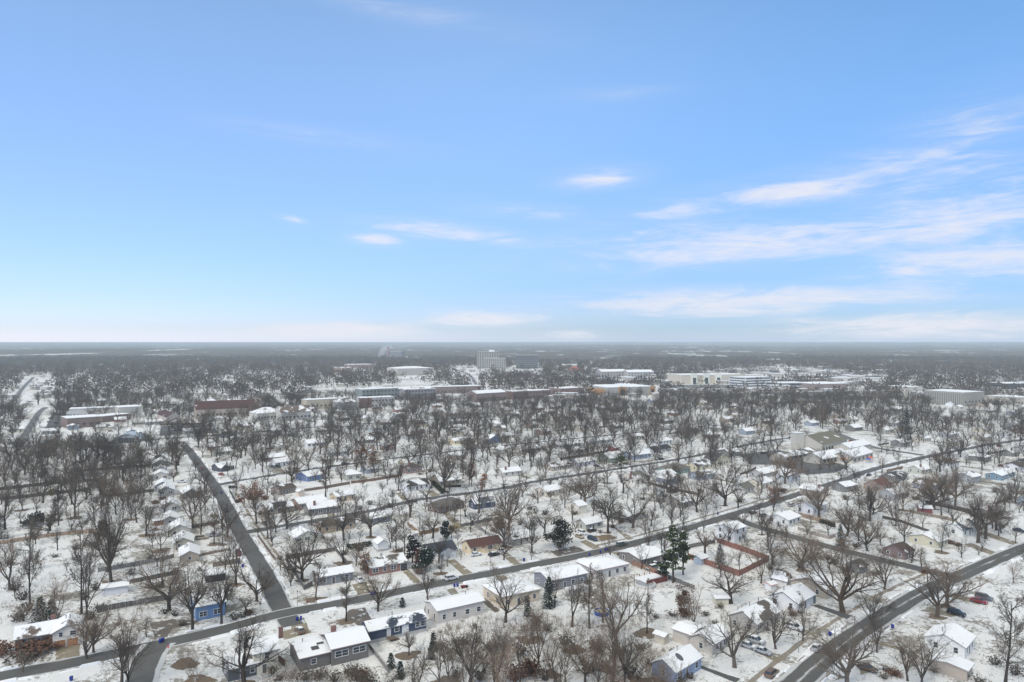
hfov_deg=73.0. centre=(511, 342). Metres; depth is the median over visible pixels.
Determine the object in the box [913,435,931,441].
house
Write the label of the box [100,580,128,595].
shed
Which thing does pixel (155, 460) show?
house
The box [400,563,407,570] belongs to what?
garage door
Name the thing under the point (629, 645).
bare tree
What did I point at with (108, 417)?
building
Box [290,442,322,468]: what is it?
bare tree
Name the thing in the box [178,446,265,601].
snow bank
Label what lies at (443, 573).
leaf litter
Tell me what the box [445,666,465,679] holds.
bush
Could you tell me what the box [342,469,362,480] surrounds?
house
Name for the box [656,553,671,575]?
pine tree
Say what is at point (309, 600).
leaf litter
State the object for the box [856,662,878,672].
parked car
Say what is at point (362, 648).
window
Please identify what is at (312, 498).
house
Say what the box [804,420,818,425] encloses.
house
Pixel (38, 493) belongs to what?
fence
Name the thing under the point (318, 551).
fence
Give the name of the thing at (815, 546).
bare tree
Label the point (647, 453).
house
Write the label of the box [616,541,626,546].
parked car
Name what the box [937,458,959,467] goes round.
house
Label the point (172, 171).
sky
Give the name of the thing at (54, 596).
bare tree
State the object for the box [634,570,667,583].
pool deck
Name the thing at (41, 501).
bare tree
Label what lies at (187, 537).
house
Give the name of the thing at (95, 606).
bush
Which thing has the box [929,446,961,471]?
bare tree
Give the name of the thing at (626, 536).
driveway
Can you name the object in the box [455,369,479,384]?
road
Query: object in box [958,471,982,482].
house
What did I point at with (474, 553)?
parked car
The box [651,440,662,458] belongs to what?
bare tree
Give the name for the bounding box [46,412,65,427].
parking lot
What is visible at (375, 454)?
house
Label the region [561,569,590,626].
bare tree
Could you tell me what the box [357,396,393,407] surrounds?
building
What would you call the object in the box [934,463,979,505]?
bare tree
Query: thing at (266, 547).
fence
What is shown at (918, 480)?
house
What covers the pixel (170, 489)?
house
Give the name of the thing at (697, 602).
bare tree
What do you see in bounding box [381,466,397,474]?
bare tree
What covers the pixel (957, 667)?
house
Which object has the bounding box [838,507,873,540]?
bare tree
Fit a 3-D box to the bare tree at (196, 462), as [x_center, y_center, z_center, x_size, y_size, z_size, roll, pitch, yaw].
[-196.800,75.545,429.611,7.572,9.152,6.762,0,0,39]
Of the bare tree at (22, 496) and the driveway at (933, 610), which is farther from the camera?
the bare tree at (22, 496)
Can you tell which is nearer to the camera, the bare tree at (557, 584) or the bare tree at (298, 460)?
the bare tree at (557, 584)
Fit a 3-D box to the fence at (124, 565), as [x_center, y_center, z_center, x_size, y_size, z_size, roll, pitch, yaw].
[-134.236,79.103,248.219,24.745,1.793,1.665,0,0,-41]
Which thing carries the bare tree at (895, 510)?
on the ground
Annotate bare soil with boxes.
[347,607,371,625]
[484,598,499,611]
[550,546,584,556]
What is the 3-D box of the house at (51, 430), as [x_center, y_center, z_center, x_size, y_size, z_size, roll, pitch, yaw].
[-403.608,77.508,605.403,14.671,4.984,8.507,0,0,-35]
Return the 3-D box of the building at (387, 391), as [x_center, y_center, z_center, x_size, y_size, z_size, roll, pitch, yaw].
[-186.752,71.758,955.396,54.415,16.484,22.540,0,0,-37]
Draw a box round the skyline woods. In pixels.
[0,343,1023,364]
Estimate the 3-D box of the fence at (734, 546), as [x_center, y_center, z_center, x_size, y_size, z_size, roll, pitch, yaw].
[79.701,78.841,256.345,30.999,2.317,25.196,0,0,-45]
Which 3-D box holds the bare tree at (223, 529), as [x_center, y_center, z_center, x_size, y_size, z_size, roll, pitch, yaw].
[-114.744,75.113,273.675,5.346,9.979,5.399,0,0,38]
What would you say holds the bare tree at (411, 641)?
on the ground
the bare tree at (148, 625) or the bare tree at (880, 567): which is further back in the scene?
the bare tree at (880, 567)
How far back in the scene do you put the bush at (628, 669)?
166.21 m
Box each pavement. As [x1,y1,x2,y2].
[235,492,294,578]
[598,489,796,545]
[747,568,937,681]
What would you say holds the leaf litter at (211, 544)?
on the ground
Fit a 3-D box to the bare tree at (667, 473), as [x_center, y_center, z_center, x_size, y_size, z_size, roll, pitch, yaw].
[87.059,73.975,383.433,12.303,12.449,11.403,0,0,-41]
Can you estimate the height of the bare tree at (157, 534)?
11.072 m
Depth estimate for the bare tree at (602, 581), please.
196.56 m
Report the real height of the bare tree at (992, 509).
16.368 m
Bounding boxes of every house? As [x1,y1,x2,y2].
[6,426,24,432]
[13,614,60,650]
[22,401,33,405]
[40,428,60,434]
[67,423,78,429]
[96,424,113,430]
[113,416,126,421]
[144,419,162,424]
[152,457,166,466]
[152,468,168,480]
[154,478,171,491]
[157,482,174,495]
[159,496,179,512]
[162,510,176,525]
[165,438,185,445]
[167,518,191,536]
[172,530,193,549]
[178,542,199,562]
[179,485,196,498]
[190,588,226,620]
[211,447,230,455]
[211,461,234,471]
[212,416,227,420]
[222,649,262,681]
[234,423,252,429]
[248,626,283,674]
[261,452,285,461]
[261,500,293,513]
[269,456,293,465]
[270,483,296,494]
[274,442,288,450]
[287,526,320,543]
[288,625,370,670]
[291,494,326,509]
[296,468,323,481]
[303,439,324,447]
[303,499,339,515]
[312,564,354,585]
[315,515,355,533]
[318,434,332,440]
[327,447,348,455]
[329,489,356,501]
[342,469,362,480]
[354,436,373,443]
[360,553,407,575]
[360,609,427,643]
[361,464,377,473]
[361,510,389,524]
[367,425,394,431]
[367,449,381,457]
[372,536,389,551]
[379,442,393,450]
[393,407,404,411]
[398,458,421,465]
[399,478,429,491]
[400,462,421,473]
[402,432,421,439]
[412,420,427,426]
[419,538,457,559]
[423,591,485,623]
[427,495,465,513]
[431,471,461,485]
[448,437,471,444]
[448,451,466,460]
[450,428,463,434]
[461,535,502,553]
[469,496,495,509]
[481,577,540,608]
[483,434,502,442]
[489,421,501,425]
[492,425,506,431]
[494,445,511,453]
[496,466,521,476]
[498,432,514,437]
[505,528,532,545]
[515,444,544,453]
[532,564,588,590]
[533,483,561,496]
[535,428,551,434]
[544,461,572,470]
[552,440,581,448]
[559,479,582,491]
[570,456,595,466]
[571,446,586,453]
[574,425,590,430]
[575,514,603,530]
[575,554,629,579]
[589,436,612,443]
[597,451,622,462]
[614,506,646,522]
[617,545,665,565]
[619,470,650,484]
[624,448,651,459]
[626,433,644,439]
[646,444,671,453]
[648,468,676,479]
[649,644,703,681]
[652,437,671,444]
[655,472,680,484]
[656,461,689,473]
[665,493,695,507]
[670,620,730,655]
[684,458,713,470]
[689,469,715,479]
[702,431,719,437]
[702,452,730,466]
[714,520,747,542]
[718,416,732,422]
[720,448,740,456]
[729,597,781,634]
[731,481,755,493]
[739,427,754,434]
[748,476,772,487]
[749,466,777,477]
[758,420,770,426]
[766,510,801,525]
[767,582,816,611]
[777,467,800,480]
[789,570,837,598]
[795,498,827,514]
[799,484,827,495]
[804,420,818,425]
[832,480,858,491]
[844,416,858,421]
[845,424,862,430]
[862,476,892,490]
[875,426,892,433]
[878,469,906,482]
[878,485,909,500]
[882,540,914,559]
[885,420,901,426]
[890,438,909,446]
[907,530,949,548]
[908,464,932,474]
[912,477,939,489]
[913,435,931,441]
[922,623,976,658]
[929,653,974,681]
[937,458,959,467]
[940,431,959,437]
[941,517,976,536]
[945,401,954,405]
[951,405,963,409]
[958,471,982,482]
[968,453,991,461]
[973,434,990,440]
[974,426,989,432]
[976,402,988,406]
[985,468,1014,480]
[995,430,1011,436]
[999,448,1018,456]
[1003,460,1023,471]
[1004,421,1019,427]
[1017,496,1023,504]
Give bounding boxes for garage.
[50,612,84,648]
[567,499,587,514]
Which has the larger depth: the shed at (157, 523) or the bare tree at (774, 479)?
the bare tree at (774, 479)
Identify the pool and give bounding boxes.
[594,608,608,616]
[635,579,655,589]
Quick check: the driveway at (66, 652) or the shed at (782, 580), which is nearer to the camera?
the driveway at (66, 652)
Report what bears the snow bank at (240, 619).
on the ground
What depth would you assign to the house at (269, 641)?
168.31 m
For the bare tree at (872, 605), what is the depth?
194.36 m
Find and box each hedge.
[346,540,371,549]
[432,480,444,493]
[819,519,835,527]
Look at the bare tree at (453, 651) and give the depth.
170.96 m
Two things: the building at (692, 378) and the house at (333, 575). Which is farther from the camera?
the building at (692, 378)
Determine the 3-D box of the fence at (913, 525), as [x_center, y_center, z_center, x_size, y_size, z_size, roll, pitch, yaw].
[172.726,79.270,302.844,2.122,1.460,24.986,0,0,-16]
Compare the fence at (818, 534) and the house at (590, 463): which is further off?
the house at (590, 463)
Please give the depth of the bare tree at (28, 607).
198.00 m
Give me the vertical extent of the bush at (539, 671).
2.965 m
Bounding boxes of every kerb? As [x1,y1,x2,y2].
[59,443,1006,671]
[102,441,1001,650]
[193,448,289,597]
[285,439,771,523]
[772,546,1010,681]
[820,556,1021,681]
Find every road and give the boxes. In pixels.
[0,439,1023,680]
[1,415,495,447]
[7,377,35,403]
[15,407,48,444]
[119,643,173,681]
[180,443,303,626]
[218,425,720,484]
[241,386,313,421]
[241,435,804,533]
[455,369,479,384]
[728,517,958,577]
[775,542,1023,681]
[841,434,927,455]
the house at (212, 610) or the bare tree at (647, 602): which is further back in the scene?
the house at (212, 610)
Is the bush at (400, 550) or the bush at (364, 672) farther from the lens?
the bush at (400, 550)
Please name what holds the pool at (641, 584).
on the ground
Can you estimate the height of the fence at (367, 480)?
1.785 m
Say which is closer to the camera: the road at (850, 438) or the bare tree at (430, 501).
the bare tree at (430, 501)
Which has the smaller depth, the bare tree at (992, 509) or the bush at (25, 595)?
the bush at (25, 595)
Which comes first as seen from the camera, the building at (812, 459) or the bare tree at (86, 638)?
the bare tree at (86, 638)
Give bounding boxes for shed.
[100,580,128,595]
[152,518,162,525]
[204,568,225,582]
[295,489,304,495]
[409,531,418,537]
[652,629,671,644]
[666,486,677,493]
[694,553,709,564]
[710,594,730,604]
[763,580,778,590]
[771,570,792,587]
[844,558,868,574]
[917,505,933,513]
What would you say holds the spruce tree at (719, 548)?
on the ground
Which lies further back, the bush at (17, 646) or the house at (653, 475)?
the house at (653, 475)
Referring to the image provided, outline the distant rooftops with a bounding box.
[2,362,1023,399]
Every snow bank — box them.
[0,441,1019,681]
[1,438,1023,670]
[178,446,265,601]
[187,442,290,597]
[222,424,720,482]
[237,426,711,482]
[262,433,813,526]
[269,438,790,530]
[769,540,1023,681]
[821,557,1022,681]
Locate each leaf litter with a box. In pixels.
[148,548,170,552]
[170,657,200,669]
[184,674,217,681]
[207,542,219,545]
[305,597,327,602]
[332,561,352,565]
[333,618,352,624]
[394,650,420,659]
[430,675,461,681]
[434,572,447,574]
[515,635,542,644]
[561,644,585,654]
[627,676,644,681]
[632,627,653,638]
[639,677,667,681]
[928,613,947,619]
[934,550,949,554]
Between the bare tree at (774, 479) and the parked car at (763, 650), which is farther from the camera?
the bare tree at (774, 479)
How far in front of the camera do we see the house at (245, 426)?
632.59 m
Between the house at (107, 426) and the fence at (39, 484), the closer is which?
the fence at (39, 484)
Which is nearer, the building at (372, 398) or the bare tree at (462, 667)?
the bare tree at (462, 667)
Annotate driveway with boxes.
[55,641,80,659]
[150,619,199,639]
[272,468,283,472]
[283,618,310,639]
[353,582,373,594]
[402,569,420,582]
[426,491,439,495]
[443,512,458,524]
[446,559,471,573]
[447,588,458,594]
[498,551,520,564]
[580,540,600,548]
[614,527,632,539]
[701,666,739,681]
[746,640,785,662]
[799,630,818,638]
[811,604,851,618]
[860,669,870,674]
[870,641,899,649]
[920,607,954,616]
[951,595,980,603]
[966,543,994,553]
[980,532,1018,544]
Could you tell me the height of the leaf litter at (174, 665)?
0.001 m
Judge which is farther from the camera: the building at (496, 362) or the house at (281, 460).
the building at (496, 362)
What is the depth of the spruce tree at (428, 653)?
174.46 m
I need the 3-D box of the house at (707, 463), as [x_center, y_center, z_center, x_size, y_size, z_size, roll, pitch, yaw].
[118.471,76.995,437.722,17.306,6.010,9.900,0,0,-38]
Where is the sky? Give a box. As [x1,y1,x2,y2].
[0,0,1023,343]
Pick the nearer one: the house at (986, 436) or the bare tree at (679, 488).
the bare tree at (679, 488)
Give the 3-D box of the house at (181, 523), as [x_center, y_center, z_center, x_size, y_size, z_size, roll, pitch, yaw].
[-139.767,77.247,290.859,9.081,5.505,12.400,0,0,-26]
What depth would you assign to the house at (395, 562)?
241.15 m
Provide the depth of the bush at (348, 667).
166.94 m
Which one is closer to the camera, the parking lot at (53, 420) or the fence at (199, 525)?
the fence at (199, 525)
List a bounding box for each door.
[54,639,65,647]
[67,637,78,645]
[262,663,266,672]
[387,628,390,636]
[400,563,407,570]
[402,624,408,632]
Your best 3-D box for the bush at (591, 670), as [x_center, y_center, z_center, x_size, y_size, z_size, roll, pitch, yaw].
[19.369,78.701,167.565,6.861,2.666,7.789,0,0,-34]
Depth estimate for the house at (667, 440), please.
543.54 m
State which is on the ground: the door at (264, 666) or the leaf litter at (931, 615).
the leaf litter at (931, 615)
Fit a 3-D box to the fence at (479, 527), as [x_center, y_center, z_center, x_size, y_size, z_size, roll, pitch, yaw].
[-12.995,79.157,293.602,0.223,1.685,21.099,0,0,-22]
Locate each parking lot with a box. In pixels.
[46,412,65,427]
[159,424,216,435]
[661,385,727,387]
[742,450,848,474]
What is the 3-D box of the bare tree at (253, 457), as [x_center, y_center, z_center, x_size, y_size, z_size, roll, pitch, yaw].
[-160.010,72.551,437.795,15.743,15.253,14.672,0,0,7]
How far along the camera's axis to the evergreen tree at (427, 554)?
241.62 m
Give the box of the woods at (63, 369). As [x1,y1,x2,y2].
[0,354,1023,398]
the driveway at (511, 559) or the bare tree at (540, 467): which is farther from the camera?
the bare tree at (540, 467)
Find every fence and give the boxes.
[0,479,92,489]
[0,529,96,543]
[8,488,82,499]
[97,595,164,611]
[98,554,173,571]
[117,541,171,549]
[125,571,172,583]
[192,521,218,527]
[199,548,228,555]
[213,558,238,566]
[229,488,241,502]
[258,535,274,559]
[278,655,284,664]
[285,556,312,589]
[287,547,335,558]
[304,482,349,490]
[336,549,349,564]
[351,474,401,483]
[369,644,388,672]
[407,521,438,534]
[460,518,492,526]
[473,521,489,535]
[560,450,606,459]
[632,560,656,572]
[649,612,682,620]
[654,484,699,495]
[668,575,694,589]
[688,538,768,575]
[688,540,714,547]
[798,527,835,538]
[800,513,833,522]
[882,515,928,530]
[887,466,902,470]
[911,511,956,521]
[927,500,971,511]
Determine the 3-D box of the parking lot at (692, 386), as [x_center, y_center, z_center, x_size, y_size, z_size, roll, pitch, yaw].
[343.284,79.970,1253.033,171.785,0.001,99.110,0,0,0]
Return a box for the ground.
[0,361,1023,681]
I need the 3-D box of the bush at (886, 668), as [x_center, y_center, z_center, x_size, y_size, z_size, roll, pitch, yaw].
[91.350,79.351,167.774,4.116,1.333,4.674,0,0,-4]
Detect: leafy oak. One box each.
[234,479,271,506]
[247,397,263,411]
[352,441,374,471]
[357,550,374,574]
[366,446,381,466]
[412,548,429,566]
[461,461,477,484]
[477,474,489,490]
[674,584,700,617]
[766,486,780,502]
[811,407,829,428]
[983,502,1006,528]
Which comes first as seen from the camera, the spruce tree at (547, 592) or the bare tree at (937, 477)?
the spruce tree at (547, 592)
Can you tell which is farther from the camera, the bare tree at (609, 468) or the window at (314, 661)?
the bare tree at (609, 468)
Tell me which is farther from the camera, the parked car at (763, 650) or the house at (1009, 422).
the house at (1009, 422)
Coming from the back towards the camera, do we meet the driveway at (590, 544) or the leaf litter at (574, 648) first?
the driveway at (590, 544)
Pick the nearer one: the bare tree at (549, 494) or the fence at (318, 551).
the fence at (318, 551)
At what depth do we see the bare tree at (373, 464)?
409.96 m
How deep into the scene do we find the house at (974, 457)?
467.02 m
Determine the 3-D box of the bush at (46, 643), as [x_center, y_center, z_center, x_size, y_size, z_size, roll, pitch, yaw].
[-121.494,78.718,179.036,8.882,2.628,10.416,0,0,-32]
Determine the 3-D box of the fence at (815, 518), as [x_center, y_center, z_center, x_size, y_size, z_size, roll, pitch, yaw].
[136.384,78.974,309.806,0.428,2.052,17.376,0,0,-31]
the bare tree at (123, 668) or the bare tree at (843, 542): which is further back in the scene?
the bare tree at (843, 542)
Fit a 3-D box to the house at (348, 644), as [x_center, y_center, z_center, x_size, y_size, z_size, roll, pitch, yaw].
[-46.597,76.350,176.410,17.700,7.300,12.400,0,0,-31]
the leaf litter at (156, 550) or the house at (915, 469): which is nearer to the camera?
the leaf litter at (156, 550)
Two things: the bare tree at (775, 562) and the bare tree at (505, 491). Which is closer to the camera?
the bare tree at (775, 562)
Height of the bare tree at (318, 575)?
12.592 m
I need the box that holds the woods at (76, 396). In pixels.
[0,384,1023,569]
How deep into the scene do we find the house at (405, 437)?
569.99 m
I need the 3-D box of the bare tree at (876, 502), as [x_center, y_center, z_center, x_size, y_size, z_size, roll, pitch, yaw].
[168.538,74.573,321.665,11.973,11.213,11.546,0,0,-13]
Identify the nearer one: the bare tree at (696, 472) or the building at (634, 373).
the bare tree at (696, 472)
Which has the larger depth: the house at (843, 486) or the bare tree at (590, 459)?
the bare tree at (590, 459)
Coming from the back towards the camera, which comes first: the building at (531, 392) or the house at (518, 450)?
the building at (531, 392)
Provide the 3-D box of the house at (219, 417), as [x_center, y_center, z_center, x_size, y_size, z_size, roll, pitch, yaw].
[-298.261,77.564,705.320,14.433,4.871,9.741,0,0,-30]
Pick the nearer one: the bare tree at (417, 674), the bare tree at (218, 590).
the bare tree at (417, 674)
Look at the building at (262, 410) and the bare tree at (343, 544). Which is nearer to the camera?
the bare tree at (343, 544)
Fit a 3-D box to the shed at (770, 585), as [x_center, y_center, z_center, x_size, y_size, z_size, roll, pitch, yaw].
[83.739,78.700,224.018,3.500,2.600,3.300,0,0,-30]
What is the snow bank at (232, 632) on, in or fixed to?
on the ground
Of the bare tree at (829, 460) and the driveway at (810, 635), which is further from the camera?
the bare tree at (829, 460)
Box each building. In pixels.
[61,414,100,428]
[69,406,113,415]
[97,412,130,422]
[113,405,140,417]
[157,410,181,422]
[194,399,255,418]
[249,407,275,420]
[275,405,310,420]
[301,397,339,408]
[333,367,351,372]
[333,397,357,409]
[343,364,373,368]
[355,387,397,400]
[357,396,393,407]
[385,351,404,357]
[387,366,433,375]
[398,386,435,400]
[427,385,480,393]
[467,389,505,401]
[477,350,498,368]
[484,358,505,369]
[505,389,550,399]
[516,355,537,368]
[548,386,583,394]
[586,384,654,395]
[595,369,624,377]
[623,369,653,376]
[668,373,744,383]
[729,376,770,387]
[766,381,800,389]
[770,447,818,460]
[790,432,803,449]
[801,381,849,390]
[803,448,844,464]
[804,430,847,450]
[833,439,870,450]
[834,446,872,463]
[886,385,922,394]
[924,389,984,406]
[984,395,1023,405]
[986,382,1023,388]
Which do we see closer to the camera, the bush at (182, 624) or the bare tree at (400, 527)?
the bush at (182, 624)
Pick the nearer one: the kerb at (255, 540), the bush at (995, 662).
the bush at (995, 662)
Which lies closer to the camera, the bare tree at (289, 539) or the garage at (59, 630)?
the garage at (59, 630)
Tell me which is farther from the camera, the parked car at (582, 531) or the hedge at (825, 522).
the hedge at (825, 522)
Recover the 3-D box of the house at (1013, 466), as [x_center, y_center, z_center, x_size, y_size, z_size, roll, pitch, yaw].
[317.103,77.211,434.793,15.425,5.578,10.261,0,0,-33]
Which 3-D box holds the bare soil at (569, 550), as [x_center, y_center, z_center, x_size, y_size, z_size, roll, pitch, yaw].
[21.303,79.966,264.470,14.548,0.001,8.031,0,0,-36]
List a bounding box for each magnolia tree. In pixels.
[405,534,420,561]
[543,516,573,547]
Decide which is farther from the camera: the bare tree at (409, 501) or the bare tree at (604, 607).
the bare tree at (409, 501)
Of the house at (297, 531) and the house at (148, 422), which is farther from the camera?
the house at (148, 422)
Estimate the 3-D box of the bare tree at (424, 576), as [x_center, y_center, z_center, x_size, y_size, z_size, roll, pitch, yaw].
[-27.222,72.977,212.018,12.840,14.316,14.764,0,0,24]
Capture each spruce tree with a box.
[0,517,9,539]
[27,596,47,623]
[44,598,61,620]
[386,653,396,669]
[395,661,405,679]
[398,597,405,607]
[427,632,437,652]
[427,645,434,659]
[523,595,531,616]
[539,576,557,609]
[712,544,725,568]
[834,524,846,546]
[901,405,912,432]
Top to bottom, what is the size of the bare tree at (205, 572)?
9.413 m
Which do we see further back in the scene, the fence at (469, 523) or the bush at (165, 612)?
the fence at (469, 523)
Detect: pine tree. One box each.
[611,453,630,482]
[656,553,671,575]
[657,523,685,582]
[676,529,695,574]
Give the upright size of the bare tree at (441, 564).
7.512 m
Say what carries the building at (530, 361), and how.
on the ground
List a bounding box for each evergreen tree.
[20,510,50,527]
[95,519,110,537]
[412,545,436,570]
[439,520,450,539]
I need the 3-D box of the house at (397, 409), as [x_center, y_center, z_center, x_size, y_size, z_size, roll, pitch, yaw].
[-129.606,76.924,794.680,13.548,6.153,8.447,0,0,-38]
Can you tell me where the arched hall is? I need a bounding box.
[113,431,142,443]
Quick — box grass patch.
[595,534,615,541]
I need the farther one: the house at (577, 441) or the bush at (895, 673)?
the house at (577, 441)
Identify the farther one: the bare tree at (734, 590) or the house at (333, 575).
the house at (333, 575)
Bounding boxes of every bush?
[0,636,64,657]
[0,640,16,657]
[1,581,24,590]
[2,645,63,666]
[7,609,28,621]
[12,589,34,601]
[15,600,35,610]
[21,636,61,657]
[48,553,61,557]
[75,591,92,599]
[84,609,100,619]
[85,602,109,612]
[87,581,103,589]
[125,568,139,574]
[156,607,171,613]
[169,608,179,615]
[175,619,188,626]
[226,610,246,621]
[241,608,254,614]
[268,665,280,673]
[273,671,288,681]
[294,668,313,680]
[310,665,329,680]
[329,670,342,681]
[337,659,361,678]
[344,666,374,680]
[356,673,387,681]
[389,546,403,551]
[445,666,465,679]
[454,634,474,646]
[472,665,490,681]
[499,663,529,681]
[511,642,530,655]
[517,656,547,677]
[530,665,555,681]
[543,621,556,630]
[550,631,574,647]
[576,660,612,676]
[617,664,642,675]
[628,639,648,649]
[664,609,677,616]
[685,672,696,680]
[828,557,843,565]
[847,541,861,547]
[876,671,891,680]
[878,663,896,672]
[885,666,903,678]
[968,672,991,681]
[979,654,1004,666]
[1003,662,1023,676]
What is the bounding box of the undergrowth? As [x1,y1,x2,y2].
[0,471,1018,681]
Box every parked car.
[194,534,206,539]
[294,626,305,634]
[355,576,364,582]
[444,574,458,580]
[470,551,481,556]
[488,551,499,556]
[574,533,584,538]
[577,529,587,534]
[587,528,596,531]
[587,535,597,540]
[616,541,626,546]
[645,563,657,569]
[739,640,755,649]
[746,633,765,644]
[753,645,772,655]
[764,667,779,678]
[785,621,802,631]
[810,643,821,651]
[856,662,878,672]
[946,607,966,616]
[969,597,988,604]
[974,591,993,600]
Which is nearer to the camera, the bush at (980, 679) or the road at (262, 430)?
the bush at (980, 679)
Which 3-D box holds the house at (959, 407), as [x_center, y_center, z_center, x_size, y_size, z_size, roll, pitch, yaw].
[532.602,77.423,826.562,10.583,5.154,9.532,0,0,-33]
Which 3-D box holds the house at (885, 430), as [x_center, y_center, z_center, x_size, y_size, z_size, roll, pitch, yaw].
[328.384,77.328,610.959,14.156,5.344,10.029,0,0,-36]
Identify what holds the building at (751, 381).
on the ground
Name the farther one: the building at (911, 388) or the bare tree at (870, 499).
the building at (911, 388)
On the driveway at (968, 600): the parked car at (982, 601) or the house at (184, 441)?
the parked car at (982, 601)
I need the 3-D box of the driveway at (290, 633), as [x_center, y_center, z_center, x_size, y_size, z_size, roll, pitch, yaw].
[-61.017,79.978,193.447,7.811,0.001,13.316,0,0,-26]
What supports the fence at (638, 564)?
on the ground
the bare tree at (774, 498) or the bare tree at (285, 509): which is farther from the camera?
the bare tree at (774, 498)
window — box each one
[70,629,76,635]
[199,611,206,617]
[213,608,219,614]
[311,658,316,664]
[335,648,348,657]
[353,644,365,653]
[953,647,958,653]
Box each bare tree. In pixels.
[0,432,29,460]
[0,481,24,529]
[0,535,23,588]
[1,570,25,597]
[4,487,36,509]
[5,599,36,621]
[9,443,37,473]
[13,517,45,602]
[15,498,64,539]
[15,650,35,671]
[21,550,45,567]
[22,483,47,510]
[23,578,78,623]
[26,523,45,543]
[28,463,55,490]
[32,435,64,464]
[46,444,75,475]
[48,477,68,515]
[57,465,101,516]
[60,528,113,615]
[62,521,95,613]
[63,504,84,530]
[63,608,114,658]
[65,604,123,652]
[69,517,89,530]
[71,454,109,494]
[74,425,86,459]
[79,487,137,581]
[81,518,128,571]
[86,459,119,501]
[89,483,117,509]
[92,625,160,681]
[98,477,130,514]
[101,439,152,480]
[103,603,145,681]
[104,433,125,464]
[112,481,154,519]
[113,477,144,505]
[113,555,211,610]
[126,444,153,472]
[126,468,135,484]
[129,451,147,470]
[133,614,151,636]
[135,500,174,528]
[138,497,159,535]
[140,410,163,432]
[142,544,179,587]
[149,522,176,550]
[153,491,177,512]
[161,437,185,471]
[165,557,215,629]
[166,646,204,675]
[168,468,180,481]
[169,486,211,524]
[174,648,220,680]
[176,646,196,662]
[183,494,217,534]
[191,418,206,447]
[191,459,200,470]
[195,476,216,512]
[195,558,207,585]
[200,609,299,681]
[205,560,239,623]
[208,496,234,524]
[208,513,221,543]
[215,530,251,584]
[216,519,227,543]
[218,521,246,556]
[223,587,244,606]
[227,481,244,496]
[229,559,278,600]
[237,595,259,611]
[242,491,271,523]
[244,447,268,468]
[250,444,271,471]
[257,505,274,537]
[258,657,310,681]
[262,507,278,541]
[271,492,309,528]
[273,526,330,580]
[274,657,323,681]
[276,664,305,681]
[281,462,302,480]
[281,559,301,585]
[283,437,309,466]
[285,529,310,567]
[288,454,312,466]
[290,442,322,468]
[305,665,336,681]
[307,560,327,599]
[316,658,353,681]
[318,443,339,475]
[319,458,333,496]
[325,524,353,563]
[331,503,366,540]
[335,489,346,514]
[336,497,396,537]
[337,575,358,621]
[340,657,362,681]
[343,664,376,681]
[345,535,368,565]
[357,563,401,611]
[359,476,366,484]
[367,458,382,476]
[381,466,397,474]
[381,668,401,681]
[383,488,399,509]
[389,518,401,549]
[389,630,417,655]
[393,455,408,489]
[395,511,415,554]
[397,485,426,517]
[402,637,440,681]
[407,561,442,599]
[414,623,454,681]
[417,450,436,478]
[419,647,493,681]
[424,496,443,515]
[427,632,470,679]
[429,439,458,491]
[435,553,446,573]
[441,616,505,681]
[444,635,467,665]
[450,497,458,520]
[451,492,473,515]
[457,450,482,485]
[461,479,492,512]
[463,628,497,675]
[465,623,483,655]
[471,507,483,519]
[476,630,519,681]
[480,475,536,527]
[481,636,518,681]
[482,562,536,622]
[483,497,520,546]
[488,621,519,662]
[494,480,511,505]
[508,619,535,681]
[517,510,542,552]
[517,607,564,664]
[521,599,555,647]
[525,486,546,502]
[530,458,541,473]
[531,632,583,672]
[534,471,546,483]
[537,452,561,474]
[539,648,572,681]
[544,565,568,604]
[545,489,560,501]
[548,633,581,681]
[553,615,595,647]
[558,634,618,681]
[559,476,572,507]
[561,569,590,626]
[562,464,601,501]
[564,450,577,459]
[567,630,622,680]
[574,563,603,628]
[574,568,626,622]
[577,646,629,681]
[579,451,594,469]
[579,613,642,681]
[580,576,660,643]
[582,619,629,667]
[587,475,604,490]
[589,486,626,532]
[597,458,617,480]
[604,482,657,530]
[604,620,660,681]
[615,470,636,492]
[627,629,667,680]
[630,509,661,545]
[634,591,660,633]
[639,459,658,481]
[640,657,668,681]
[646,649,692,681]
[648,480,658,507]
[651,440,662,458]
[655,498,688,524]
[656,466,679,485]
[669,461,685,471]
[670,440,687,462]
[671,472,685,486]
[672,482,688,493]
[674,583,714,621]
[675,474,715,511]
[677,495,689,507]
[688,464,748,505]
[688,606,773,667]
[691,523,728,553]
[692,499,715,532]
[693,461,708,482]
[702,561,754,603]
[711,549,736,576]
[713,517,741,540]
[717,461,739,483]
[741,537,783,583]
[750,483,766,498]
[751,501,775,534]
[755,512,774,528]
[757,482,791,510]
[758,601,798,648]
[762,541,792,579]
[764,523,784,551]
[768,592,777,604]
[769,448,807,483]
[772,472,781,489]
[775,529,828,570]
[780,593,820,640]
[785,538,894,612]
[794,534,830,561]
[801,474,835,517]
[809,614,885,681]
[823,453,836,470]
[826,501,872,536]
[835,530,851,560]
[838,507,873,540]
[842,600,898,652]
[845,516,885,550]
[849,482,865,496]
[850,585,897,626]
[851,482,891,519]
[858,493,887,511]
[859,483,885,511]
[860,542,905,589]
[873,450,891,471]
[874,627,933,680]
[878,470,902,489]
[880,491,908,525]
[886,480,927,509]
[888,512,918,541]
[888,623,963,681]
[894,558,979,617]
[900,466,961,509]
[904,547,927,566]
[908,466,973,499]
[920,555,999,606]
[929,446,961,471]
[931,524,947,551]
[932,477,949,515]
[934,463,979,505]
[942,482,1018,538]
[944,431,975,455]
[955,496,1001,542]
[983,588,1023,681]
[986,497,1021,530]
[993,521,1008,532]
[1001,481,1023,502]
[1004,557,1023,582]
[1007,475,1023,497]

